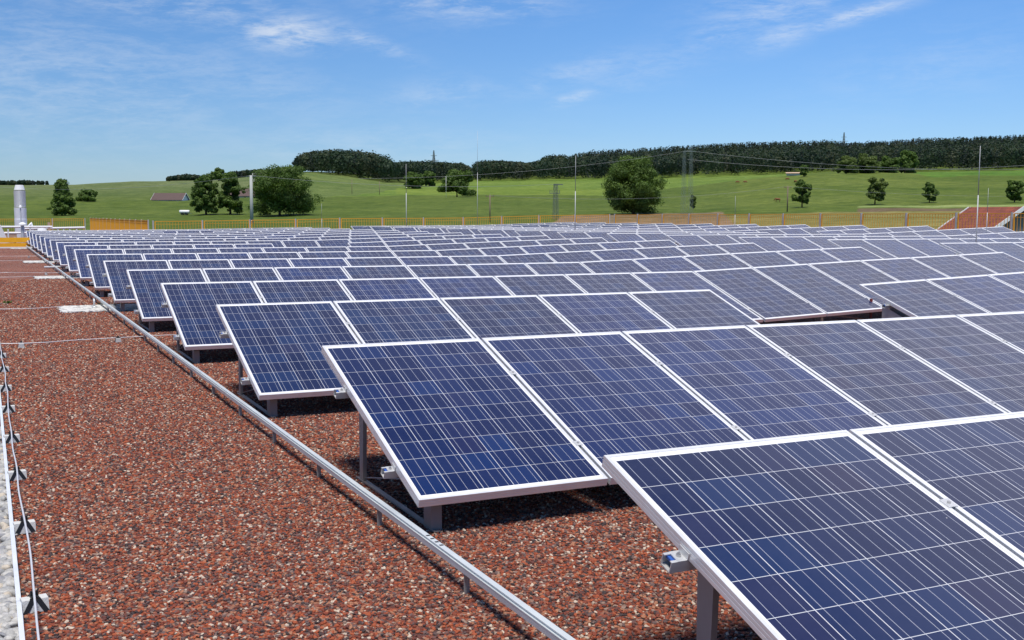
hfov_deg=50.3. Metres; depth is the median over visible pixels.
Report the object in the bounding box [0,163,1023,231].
land
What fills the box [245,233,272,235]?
solar panel
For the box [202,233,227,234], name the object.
solar panel
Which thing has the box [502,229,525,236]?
solar panel
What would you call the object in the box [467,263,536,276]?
solar panel
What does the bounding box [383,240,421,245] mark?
solar panel
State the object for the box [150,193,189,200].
barn
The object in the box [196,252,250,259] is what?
solar panel
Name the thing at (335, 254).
solar panel
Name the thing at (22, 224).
vent pipe
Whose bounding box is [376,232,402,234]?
solar panel
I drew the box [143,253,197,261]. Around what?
solar panel
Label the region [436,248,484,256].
solar panel
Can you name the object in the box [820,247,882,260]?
solar panel
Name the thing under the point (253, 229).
solar panel
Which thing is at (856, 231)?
solar panel
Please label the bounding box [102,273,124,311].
mounting rack
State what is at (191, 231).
solar panel
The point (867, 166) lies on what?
power line
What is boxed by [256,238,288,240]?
solar panel
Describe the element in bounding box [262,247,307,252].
solar panel
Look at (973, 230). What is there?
solar panel
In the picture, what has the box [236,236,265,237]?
solar panel
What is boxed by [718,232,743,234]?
solar panel
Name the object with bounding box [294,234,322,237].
solar panel
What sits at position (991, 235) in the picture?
solar panel
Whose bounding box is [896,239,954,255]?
solar panel
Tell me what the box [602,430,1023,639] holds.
solar panel
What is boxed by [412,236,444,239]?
solar panel
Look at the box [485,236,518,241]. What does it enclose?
solar panel
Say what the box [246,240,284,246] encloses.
solar panel
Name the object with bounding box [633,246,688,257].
solar panel
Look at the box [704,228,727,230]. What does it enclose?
solar panel
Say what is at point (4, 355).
wire holder
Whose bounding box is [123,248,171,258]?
solar panel
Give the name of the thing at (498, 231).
solar panel
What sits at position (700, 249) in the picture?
solar panel
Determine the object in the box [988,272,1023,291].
solar panel
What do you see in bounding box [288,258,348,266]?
solar panel
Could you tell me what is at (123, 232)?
solar panel
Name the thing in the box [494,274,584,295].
solar panel
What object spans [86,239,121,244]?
solar panel
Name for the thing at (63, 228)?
white stand
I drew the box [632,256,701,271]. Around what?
solar panel
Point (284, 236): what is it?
solar panel
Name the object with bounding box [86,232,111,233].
solar panel
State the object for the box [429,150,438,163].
distant pylon
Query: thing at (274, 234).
solar panel
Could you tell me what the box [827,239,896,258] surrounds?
solar panel
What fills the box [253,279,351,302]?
solar panel
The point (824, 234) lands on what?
solar panel
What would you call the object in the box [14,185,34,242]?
chimney
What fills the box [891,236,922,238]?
solar panel
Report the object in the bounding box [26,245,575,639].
cable rail
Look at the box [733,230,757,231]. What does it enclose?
solar panel
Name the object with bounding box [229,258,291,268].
solar panel
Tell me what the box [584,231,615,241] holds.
solar panel
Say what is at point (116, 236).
solar panel
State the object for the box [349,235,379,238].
solar panel
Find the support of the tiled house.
on the land
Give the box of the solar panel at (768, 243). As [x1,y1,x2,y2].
[738,237,792,250]
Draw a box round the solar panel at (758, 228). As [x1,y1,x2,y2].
[746,226,769,229]
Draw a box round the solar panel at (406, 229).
[393,227,417,231]
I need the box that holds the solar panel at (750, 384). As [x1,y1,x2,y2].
[622,325,886,439]
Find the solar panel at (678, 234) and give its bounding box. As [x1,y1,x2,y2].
[664,233,692,234]
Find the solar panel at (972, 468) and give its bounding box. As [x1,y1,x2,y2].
[849,411,1023,560]
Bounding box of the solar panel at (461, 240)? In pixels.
[452,238,487,242]
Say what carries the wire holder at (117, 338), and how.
on the roof at (8, 264)
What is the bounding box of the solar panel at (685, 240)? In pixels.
[666,235,711,245]
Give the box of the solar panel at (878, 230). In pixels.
[863,228,891,232]
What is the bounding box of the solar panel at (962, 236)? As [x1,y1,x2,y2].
[947,234,977,237]
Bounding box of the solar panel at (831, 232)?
[816,230,845,233]
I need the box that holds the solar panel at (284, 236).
[265,235,294,237]
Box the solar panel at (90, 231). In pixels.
[80,231,103,232]
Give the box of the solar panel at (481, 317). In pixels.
[440,295,577,339]
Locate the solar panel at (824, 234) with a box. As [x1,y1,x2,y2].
[810,234,838,235]
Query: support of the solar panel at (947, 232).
on the mounting rack
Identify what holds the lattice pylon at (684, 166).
on the land
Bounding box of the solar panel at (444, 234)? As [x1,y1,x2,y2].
[434,232,462,235]
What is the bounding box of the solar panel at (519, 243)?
[500,240,539,246]
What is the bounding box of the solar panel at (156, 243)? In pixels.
[135,241,173,246]
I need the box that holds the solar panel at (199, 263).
[168,259,232,269]
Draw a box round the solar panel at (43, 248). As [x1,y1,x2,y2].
[39,236,69,253]
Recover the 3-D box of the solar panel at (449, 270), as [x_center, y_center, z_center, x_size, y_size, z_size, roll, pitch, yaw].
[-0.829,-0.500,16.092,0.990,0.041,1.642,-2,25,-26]
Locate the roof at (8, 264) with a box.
[0,248,901,639]
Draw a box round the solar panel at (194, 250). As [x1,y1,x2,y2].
[171,248,218,252]
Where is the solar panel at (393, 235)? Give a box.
[378,234,407,237]
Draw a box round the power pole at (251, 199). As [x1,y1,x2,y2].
[246,175,255,223]
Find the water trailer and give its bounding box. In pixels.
[179,210,191,214]
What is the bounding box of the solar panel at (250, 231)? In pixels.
[237,230,260,232]
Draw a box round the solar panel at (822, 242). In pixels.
[802,236,837,248]
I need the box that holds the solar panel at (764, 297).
[693,267,826,321]
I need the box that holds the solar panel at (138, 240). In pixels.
[122,239,156,243]
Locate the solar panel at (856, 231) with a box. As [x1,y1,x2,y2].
[840,229,868,233]
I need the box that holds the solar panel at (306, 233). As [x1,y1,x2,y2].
[299,232,324,234]
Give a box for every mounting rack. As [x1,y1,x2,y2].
[63,254,75,276]
[73,258,87,286]
[85,264,103,296]
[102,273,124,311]
[126,258,837,331]
[161,265,981,362]
[219,310,653,416]
[333,339,1007,531]
[660,498,957,639]
[882,289,1021,317]
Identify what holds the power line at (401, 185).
attached to the power pole at (251, 199)
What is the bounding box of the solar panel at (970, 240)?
[958,238,994,242]
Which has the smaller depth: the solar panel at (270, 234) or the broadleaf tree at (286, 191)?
the solar panel at (270, 234)
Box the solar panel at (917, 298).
[858,279,988,316]
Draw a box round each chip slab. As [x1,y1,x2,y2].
[22,260,56,262]
[33,275,79,278]
[57,304,137,312]
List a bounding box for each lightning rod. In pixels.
[406,193,406,225]
[477,131,477,225]
[575,160,575,222]
[976,146,980,242]
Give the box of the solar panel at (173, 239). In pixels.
[157,239,190,240]
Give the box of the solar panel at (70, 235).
[65,234,92,236]
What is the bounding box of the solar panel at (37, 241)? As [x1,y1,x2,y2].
[35,234,63,250]
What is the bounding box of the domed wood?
[292,149,399,181]
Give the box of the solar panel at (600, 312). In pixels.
[538,292,672,332]
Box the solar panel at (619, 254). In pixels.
[590,248,645,259]
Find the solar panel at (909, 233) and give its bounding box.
[888,231,919,235]
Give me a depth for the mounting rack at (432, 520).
5.73 m
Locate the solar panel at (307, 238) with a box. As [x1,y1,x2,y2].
[288,237,319,239]
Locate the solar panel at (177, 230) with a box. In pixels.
[166,229,186,230]
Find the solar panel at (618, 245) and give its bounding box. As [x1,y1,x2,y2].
[598,241,642,249]
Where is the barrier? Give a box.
[0,237,30,246]
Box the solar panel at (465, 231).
[446,229,474,234]
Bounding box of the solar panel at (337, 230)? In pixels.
[326,230,349,231]
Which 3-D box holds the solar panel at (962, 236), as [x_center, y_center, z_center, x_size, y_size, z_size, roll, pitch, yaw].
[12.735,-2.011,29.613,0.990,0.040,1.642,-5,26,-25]
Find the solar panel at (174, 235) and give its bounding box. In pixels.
[161,235,189,236]
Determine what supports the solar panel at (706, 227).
on the mounting rack
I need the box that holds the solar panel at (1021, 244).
[1012,242,1023,246]
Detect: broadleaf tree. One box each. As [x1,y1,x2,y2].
[46,178,77,215]
[189,173,219,214]
[210,167,224,180]
[217,171,245,214]
[245,164,323,215]
[403,171,424,188]
[420,171,435,185]
[436,169,476,196]
[600,155,669,214]
[690,194,696,208]
[791,179,811,207]
[800,164,808,175]
[834,155,858,173]
[857,153,881,172]
[865,176,888,204]
[876,155,899,172]
[894,150,919,172]
[921,182,939,202]
[1005,180,1023,202]
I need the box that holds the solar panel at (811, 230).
[800,227,827,233]
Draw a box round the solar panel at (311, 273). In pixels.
[274,266,348,279]
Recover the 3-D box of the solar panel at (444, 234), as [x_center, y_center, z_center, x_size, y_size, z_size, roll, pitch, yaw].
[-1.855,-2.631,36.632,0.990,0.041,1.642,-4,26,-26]
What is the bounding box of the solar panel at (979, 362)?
[857,315,1023,412]
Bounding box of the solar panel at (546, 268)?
[525,262,591,274]
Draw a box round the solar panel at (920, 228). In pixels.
[908,226,935,230]
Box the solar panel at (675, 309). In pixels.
[628,289,759,328]
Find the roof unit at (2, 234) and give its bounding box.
[0,225,8,237]
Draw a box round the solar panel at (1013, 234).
[998,232,1023,237]
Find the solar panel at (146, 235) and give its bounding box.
[131,235,160,236]
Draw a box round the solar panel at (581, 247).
[559,243,605,251]
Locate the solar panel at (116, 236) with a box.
[101,235,131,236]
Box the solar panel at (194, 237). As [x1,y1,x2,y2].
[175,236,205,238]
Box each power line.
[3,175,249,189]
[252,175,549,186]
[358,151,683,178]
[492,187,779,198]
[688,159,1023,169]
[702,152,1021,169]
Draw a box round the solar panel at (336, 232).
[324,231,349,233]
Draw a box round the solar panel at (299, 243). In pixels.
[281,240,318,246]
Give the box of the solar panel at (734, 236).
[727,234,757,242]
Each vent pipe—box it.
[18,222,26,242]
[19,205,21,242]
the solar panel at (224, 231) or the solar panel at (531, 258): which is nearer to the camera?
the solar panel at (531, 258)
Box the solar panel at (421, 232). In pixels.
[402,231,428,233]
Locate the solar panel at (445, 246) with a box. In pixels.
[426,243,468,250]
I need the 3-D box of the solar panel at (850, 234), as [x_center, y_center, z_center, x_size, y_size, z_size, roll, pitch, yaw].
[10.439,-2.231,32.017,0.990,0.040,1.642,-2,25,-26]
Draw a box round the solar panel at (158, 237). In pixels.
[143,237,174,238]
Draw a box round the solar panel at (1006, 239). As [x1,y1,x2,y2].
[989,238,1023,241]
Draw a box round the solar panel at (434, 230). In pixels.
[418,228,443,232]
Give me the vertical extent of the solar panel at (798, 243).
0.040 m
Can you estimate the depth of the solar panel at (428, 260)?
19.86 m
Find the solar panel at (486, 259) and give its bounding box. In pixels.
[449,255,504,264]
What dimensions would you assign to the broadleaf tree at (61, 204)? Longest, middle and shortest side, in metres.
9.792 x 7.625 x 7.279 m
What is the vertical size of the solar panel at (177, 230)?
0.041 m
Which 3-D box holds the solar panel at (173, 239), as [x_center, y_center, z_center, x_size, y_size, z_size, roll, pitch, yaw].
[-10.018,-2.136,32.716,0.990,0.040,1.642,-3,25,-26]
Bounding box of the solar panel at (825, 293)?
[752,264,881,315]
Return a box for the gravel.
[0,278,757,639]
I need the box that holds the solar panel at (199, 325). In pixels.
[160,281,262,349]
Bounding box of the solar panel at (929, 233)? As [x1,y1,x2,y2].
[912,230,946,235]
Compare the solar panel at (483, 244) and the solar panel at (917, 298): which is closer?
the solar panel at (917, 298)
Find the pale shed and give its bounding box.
[785,172,799,175]
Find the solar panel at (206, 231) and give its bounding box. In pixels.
[200,230,221,232]
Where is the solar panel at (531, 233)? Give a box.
[514,230,544,235]
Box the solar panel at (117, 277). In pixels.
[103,260,169,302]
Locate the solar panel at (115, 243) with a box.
[96,242,135,247]
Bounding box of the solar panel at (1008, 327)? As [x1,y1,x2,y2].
[956,311,1023,351]
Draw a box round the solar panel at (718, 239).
[697,235,738,244]
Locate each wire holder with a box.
[0,351,6,357]
[0,364,8,371]
[0,382,11,391]
[1,402,15,412]
[3,431,19,442]
[7,466,26,482]
[13,516,35,534]
[18,341,24,347]
[20,590,50,614]
[115,336,121,342]
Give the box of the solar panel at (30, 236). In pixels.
[29,232,53,245]
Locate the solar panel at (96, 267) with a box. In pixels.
[86,254,143,289]
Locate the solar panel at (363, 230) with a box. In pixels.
[350,229,373,230]
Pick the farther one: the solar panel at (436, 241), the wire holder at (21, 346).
the solar panel at (436, 241)
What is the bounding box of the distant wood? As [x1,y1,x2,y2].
[0,179,48,184]
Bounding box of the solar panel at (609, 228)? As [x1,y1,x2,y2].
[597,227,618,228]
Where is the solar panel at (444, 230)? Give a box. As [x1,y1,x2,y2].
[440,228,460,232]
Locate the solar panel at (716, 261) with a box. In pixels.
[682,253,751,269]
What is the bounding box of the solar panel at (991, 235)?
[972,233,1006,237]
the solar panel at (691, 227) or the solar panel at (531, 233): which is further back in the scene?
the solar panel at (691, 227)
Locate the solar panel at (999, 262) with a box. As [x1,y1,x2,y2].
[958,252,1023,273]
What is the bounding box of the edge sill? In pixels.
[0,247,31,247]
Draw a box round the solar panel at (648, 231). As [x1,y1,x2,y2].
[636,231,661,232]
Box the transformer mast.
[549,184,562,219]
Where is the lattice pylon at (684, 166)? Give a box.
[680,146,694,213]
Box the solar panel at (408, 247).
[387,244,429,250]
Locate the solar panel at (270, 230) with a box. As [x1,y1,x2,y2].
[260,230,283,231]
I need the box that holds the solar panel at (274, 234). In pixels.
[272,233,298,235]
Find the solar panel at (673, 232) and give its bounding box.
[661,231,686,232]
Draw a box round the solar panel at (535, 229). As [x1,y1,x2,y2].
[525,229,547,230]
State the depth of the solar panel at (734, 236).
30.78 m
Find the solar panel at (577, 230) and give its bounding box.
[565,230,589,231]
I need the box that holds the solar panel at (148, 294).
[126,268,206,321]
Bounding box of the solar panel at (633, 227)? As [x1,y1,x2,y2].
[617,226,638,228]
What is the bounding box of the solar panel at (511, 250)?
[478,246,526,255]
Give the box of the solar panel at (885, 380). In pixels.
[746,320,1006,424]
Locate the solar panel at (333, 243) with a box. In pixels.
[315,239,350,246]
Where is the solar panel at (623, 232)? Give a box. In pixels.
[610,231,636,232]
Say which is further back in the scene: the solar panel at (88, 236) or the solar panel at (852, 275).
the solar panel at (88, 236)
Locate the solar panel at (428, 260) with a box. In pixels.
[397,256,454,265]
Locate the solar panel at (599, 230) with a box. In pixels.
[589,230,612,231]
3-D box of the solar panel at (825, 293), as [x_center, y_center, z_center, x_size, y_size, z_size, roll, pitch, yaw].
[4.186,-0.434,14.993,0.990,0.040,1.642,-5,26,-25]
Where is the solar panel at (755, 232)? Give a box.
[742,232,768,233]
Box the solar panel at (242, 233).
[228,232,253,233]
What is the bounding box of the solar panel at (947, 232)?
[936,229,968,235]
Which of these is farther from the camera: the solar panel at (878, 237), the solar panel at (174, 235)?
the solar panel at (174, 235)
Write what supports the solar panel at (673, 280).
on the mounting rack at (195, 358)
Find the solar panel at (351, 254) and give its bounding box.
[345,251,395,257]
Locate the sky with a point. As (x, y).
(92, 91)
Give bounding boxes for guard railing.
[2,218,85,231]
[90,218,148,230]
[152,214,609,229]
[614,212,1023,230]
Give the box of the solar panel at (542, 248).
[519,244,567,253]
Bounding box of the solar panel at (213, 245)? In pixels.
[193,244,234,247]
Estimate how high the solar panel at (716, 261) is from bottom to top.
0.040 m
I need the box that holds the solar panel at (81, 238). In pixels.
[78,237,110,239]
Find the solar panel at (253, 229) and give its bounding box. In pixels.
[245,229,265,230]
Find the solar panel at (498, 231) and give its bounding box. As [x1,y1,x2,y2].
[477,229,509,236]
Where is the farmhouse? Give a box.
[230,188,254,197]
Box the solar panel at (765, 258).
[730,251,796,266]
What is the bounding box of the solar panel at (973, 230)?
[960,228,991,233]
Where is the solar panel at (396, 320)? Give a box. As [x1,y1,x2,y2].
[333,298,473,343]
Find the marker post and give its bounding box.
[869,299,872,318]
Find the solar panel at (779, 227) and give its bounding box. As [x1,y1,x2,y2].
[766,225,789,228]
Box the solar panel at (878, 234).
[863,233,892,235]
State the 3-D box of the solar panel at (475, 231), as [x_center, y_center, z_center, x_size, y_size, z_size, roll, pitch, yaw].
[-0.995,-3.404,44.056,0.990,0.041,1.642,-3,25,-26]
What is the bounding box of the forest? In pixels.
[382,135,1023,181]
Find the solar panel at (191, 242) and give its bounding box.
[173,241,210,243]
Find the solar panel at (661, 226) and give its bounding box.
[657,225,676,227]
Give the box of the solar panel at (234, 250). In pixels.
[217,247,263,252]
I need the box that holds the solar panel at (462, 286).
[419,276,512,298]
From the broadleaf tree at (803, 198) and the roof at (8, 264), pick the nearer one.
the roof at (8, 264)
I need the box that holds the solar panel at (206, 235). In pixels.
[190,234,217,236]
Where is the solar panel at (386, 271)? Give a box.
[342,265,414,278]
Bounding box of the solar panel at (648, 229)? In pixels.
[637,228,658,229]
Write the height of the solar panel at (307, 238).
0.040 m
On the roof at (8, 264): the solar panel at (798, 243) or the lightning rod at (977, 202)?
the lightning rod at (977, 202)
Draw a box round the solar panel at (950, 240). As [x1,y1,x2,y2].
[929,238,966,243]
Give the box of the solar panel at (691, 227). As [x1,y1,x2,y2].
[678,226,700,229]
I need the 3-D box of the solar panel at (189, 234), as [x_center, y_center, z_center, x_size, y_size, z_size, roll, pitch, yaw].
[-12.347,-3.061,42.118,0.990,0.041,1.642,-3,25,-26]
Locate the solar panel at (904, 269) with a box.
[860,257,947,280]
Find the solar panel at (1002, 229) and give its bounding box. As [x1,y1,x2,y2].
[983,226,1014,232]
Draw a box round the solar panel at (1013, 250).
[977,242,1023,260]
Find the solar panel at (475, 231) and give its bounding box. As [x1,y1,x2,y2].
[469,228,490,234]
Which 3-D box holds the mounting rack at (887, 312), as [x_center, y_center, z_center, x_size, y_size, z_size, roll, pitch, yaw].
[6.069,-0.024,12.261,4.126,0.684,1.180,-2,6,-26]
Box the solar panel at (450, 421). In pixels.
[321,338,607,507]
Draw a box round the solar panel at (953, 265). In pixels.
[910,255,996,276]
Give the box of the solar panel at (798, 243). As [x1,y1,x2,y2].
[771,236,822,249]
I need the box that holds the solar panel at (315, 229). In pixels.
[306,229,327,230]
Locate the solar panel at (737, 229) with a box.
[725,227,748,230]
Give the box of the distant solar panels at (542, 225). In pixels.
[231,222,714,230]
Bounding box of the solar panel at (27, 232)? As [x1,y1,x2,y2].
[26,231,49,243]
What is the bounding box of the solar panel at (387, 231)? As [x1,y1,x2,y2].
[375,230,398,232]
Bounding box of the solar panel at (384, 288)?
[338,277,435,299]
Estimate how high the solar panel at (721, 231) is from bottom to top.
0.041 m
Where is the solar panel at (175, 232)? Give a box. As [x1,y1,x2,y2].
[153,231,176,233]
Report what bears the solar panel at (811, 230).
on the mounting rack
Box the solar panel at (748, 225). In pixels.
[738,224,757,226]
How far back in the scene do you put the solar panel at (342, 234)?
38.74 m
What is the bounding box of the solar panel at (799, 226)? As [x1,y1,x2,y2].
[786,224,808,227]
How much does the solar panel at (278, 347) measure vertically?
0.041 m
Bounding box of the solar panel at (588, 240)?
[570,237,607,243]
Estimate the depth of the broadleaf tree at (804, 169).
467.25 m
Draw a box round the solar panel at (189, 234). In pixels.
[176,233,202,234]
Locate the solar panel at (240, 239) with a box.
[224,238,257,240]
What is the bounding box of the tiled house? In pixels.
[936,206,1023,231]
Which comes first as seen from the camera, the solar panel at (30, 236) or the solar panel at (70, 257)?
the solar panel at (70, 257)
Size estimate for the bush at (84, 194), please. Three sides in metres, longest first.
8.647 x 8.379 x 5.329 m
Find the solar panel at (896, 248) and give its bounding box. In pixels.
[862,239,927,257]
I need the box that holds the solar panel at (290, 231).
[278,231,302,232]
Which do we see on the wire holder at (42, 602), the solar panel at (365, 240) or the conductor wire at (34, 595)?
the conductor wire at (34, 595)
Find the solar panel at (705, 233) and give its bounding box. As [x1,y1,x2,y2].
[691,233,718,234]
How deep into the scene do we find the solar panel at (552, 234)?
38.67 m
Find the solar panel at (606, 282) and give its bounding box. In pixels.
[564,272,653,292]
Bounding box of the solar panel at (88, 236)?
[71,235,100,237]
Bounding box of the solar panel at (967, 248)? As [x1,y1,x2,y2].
[939,242,995,253]
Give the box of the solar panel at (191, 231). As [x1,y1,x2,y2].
[177,230,199,232]
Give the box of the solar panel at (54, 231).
[50,230,73,232]
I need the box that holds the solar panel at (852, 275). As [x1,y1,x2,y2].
[808,260,897,308]
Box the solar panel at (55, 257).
[49,239,85,260]
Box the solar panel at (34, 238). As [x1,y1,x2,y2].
[32,233,58,247]
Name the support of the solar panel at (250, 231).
on the mounting rack
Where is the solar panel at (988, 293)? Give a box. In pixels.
[926,274,1023,312]
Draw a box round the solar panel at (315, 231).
[303,230,326,232]
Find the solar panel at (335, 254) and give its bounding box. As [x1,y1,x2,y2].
[298,251,349,257]
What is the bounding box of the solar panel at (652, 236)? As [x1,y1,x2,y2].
[635,233,679,245]
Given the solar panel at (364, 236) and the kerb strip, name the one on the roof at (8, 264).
the kerb strip
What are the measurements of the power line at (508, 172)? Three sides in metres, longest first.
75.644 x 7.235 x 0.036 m
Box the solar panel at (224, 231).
[213,231,236,232]
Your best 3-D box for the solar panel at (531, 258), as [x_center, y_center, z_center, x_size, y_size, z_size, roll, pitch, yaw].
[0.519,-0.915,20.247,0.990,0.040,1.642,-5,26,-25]
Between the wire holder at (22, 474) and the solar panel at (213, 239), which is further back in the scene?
the solar panel at (213, 239)
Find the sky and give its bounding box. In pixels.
[0,0,1023,184]
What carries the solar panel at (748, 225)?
on the mounting rack
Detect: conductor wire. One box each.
[0,334,175,343]
[0,345,39,639]
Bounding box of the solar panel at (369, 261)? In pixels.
[344,257,402,265]
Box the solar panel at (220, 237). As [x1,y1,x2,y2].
[206,236,235,237]
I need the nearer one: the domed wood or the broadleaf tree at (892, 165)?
the broadleaf tree at (892, 165)
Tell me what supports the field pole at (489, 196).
on the land
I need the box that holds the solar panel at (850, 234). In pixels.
[837,234,864,235]
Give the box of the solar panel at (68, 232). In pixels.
[55,231,79,232]
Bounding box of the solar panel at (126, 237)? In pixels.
[111,237,142,238]
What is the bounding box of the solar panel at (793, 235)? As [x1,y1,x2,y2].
[783,234,811,236]
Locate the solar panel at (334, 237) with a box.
[319,236,350,239]
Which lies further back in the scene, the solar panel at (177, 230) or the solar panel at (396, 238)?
the solar panel at (177, 230)
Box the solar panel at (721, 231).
[710,231,732,232]
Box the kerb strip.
[0,393,24,639]
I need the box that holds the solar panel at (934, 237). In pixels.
[919,236,949,238]
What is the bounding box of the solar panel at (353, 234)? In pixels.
[349,233,376,235]
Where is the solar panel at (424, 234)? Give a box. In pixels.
[406,233,435,236]
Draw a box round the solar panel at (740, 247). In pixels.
[715,243,766,252]
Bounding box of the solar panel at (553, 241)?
[535,239,574,244]
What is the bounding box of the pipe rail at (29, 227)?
[1,226,51,233]
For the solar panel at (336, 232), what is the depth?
41.97 m
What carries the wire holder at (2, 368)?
on the roof at (8, 264)
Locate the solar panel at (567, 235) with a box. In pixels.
[557,232,590,238]
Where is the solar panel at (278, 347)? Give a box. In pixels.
[216,301,360,399]
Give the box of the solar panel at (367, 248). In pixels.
[347,246,389,250]
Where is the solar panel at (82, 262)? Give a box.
[74,249,123,279]
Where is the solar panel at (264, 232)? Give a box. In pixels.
[253,231,278,233]
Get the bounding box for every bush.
[75,188,97,201]
[254,199,271,213]
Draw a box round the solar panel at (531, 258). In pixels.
[498,253,554,263]
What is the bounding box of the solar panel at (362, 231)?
[350,231,374,232]
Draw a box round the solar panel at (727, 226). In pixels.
[717,225,739,227]
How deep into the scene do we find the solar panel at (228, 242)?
30.86 m
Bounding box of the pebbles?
[0,427,23,639]
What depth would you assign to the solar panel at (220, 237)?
37.03 m
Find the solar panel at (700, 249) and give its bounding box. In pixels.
[675,244,727,255]
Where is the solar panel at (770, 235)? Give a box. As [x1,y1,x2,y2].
[755,234,785,236]
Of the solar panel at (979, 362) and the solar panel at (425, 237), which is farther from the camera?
the solar panel at (425, 237)
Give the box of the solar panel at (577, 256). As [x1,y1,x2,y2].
[545,251,602,261]
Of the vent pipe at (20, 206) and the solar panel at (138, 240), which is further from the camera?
the vent pipe at (20, 206)
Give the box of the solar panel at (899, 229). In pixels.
[886,227,913,231]
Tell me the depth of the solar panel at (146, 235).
38.98 m
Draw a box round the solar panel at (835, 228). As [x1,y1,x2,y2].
[822,226,848,230]
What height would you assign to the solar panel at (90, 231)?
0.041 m
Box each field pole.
[486,195,493,221]
[784,186,791,211]
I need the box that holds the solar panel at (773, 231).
[756,229,785,233]
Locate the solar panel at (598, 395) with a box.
[481,331,747,484]
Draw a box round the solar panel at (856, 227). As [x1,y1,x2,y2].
[843,225,868,229]
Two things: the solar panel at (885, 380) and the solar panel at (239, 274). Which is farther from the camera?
the solar panel at (239, 274)
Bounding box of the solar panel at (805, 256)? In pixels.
[776,249,839,263]
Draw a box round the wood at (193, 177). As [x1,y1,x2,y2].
[166,166,299,180]
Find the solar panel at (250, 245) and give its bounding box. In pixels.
[233,244,273,247]
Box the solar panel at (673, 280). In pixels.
[631,271,762,321]
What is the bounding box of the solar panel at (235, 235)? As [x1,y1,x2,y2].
[218,234,245,236]
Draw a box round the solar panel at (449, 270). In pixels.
[406,264,476,278]
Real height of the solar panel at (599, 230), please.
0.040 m
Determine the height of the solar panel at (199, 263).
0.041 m
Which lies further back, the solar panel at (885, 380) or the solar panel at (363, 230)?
the solar panel at (363, 230)
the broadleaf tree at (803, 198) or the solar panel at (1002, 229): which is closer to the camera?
the solar panel at (1002, 229)
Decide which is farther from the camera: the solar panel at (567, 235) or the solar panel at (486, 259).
the solar panel at (567, 235)
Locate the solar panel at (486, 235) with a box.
[472,234,503,237]
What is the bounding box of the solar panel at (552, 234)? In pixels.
[540,230,565,238]
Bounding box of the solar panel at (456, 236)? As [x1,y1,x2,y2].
[443,235,474,238]
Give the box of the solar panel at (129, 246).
[108,245,151,248]
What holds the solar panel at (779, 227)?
on the mounting rack
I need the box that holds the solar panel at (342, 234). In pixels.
[322,233,350,236]
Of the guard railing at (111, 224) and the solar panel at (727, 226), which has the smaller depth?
the solar panel at (727, 226)
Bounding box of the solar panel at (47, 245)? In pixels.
[44,237,77,256]
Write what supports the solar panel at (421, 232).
on the mounting rack
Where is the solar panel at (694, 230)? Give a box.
[682,229,704,230]
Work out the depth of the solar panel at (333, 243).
32.02 m
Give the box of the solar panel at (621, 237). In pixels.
[607,233,645,241]
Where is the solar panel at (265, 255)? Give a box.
[248,252,300,258]
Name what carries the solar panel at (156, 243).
on the mounting rack
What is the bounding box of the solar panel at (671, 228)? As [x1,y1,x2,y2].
[658,227,680,229]
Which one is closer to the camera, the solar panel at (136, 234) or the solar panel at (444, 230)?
the solar panel at (136, 234)
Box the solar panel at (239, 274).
[202,267,279,282]
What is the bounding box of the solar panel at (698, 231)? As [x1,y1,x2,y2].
[685,231,710,232]
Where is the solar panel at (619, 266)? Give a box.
[580,259,648,272]
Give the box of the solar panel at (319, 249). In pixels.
[305,246,348,251]
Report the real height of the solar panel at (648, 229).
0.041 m
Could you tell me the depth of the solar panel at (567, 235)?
35.48 m
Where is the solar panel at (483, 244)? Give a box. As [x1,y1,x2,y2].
[463,241,504,247]
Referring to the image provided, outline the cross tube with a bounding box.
[44,266,64,270]
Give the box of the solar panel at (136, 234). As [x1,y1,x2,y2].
[121,233,148,234]
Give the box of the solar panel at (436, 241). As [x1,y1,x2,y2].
[418,239,454,244]
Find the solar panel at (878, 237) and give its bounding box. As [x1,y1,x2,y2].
[862,236,894,238]
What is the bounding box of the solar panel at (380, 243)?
[347,241,386,246]
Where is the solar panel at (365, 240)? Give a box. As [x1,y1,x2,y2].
[348,238,381,242]
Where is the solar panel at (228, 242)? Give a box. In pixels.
[210,241,246,243]
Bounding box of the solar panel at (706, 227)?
[698,225,720,228]
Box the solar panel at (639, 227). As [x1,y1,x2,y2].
[636,226,657,228]
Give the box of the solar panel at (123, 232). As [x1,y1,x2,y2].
[112,232,137,233]
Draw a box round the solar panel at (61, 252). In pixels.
[56,242,95,265]
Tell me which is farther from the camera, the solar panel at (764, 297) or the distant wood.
the distant wood
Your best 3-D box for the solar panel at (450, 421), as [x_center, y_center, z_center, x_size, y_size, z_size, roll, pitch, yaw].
[-0.313,0.480,5.816,0.990,0.041,1.642,-2,25,-26]
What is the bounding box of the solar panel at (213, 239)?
[191,238,224,240]
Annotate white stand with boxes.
[25,226,84,230]
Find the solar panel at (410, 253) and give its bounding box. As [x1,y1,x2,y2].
[391,250,439,256]
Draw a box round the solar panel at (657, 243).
[634,240,677,247]
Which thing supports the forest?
on the land
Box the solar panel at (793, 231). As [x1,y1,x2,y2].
[778,228,809,233]
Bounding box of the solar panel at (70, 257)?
[64,245,108,271]
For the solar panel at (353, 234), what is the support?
on the mounting rack
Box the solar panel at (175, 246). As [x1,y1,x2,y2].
[151,244,193,248]
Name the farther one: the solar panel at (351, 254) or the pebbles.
the solar panel at (351, 254)
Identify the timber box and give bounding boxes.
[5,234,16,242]
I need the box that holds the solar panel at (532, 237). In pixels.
[516,235,550,239]
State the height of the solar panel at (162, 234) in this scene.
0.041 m
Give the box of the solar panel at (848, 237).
[832,236,865,238]
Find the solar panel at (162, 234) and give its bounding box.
[149,233,175,234]
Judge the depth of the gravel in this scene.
5.24 m
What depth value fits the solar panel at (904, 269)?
16.17 m
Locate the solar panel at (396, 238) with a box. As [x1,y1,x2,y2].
[380,237,413,240]

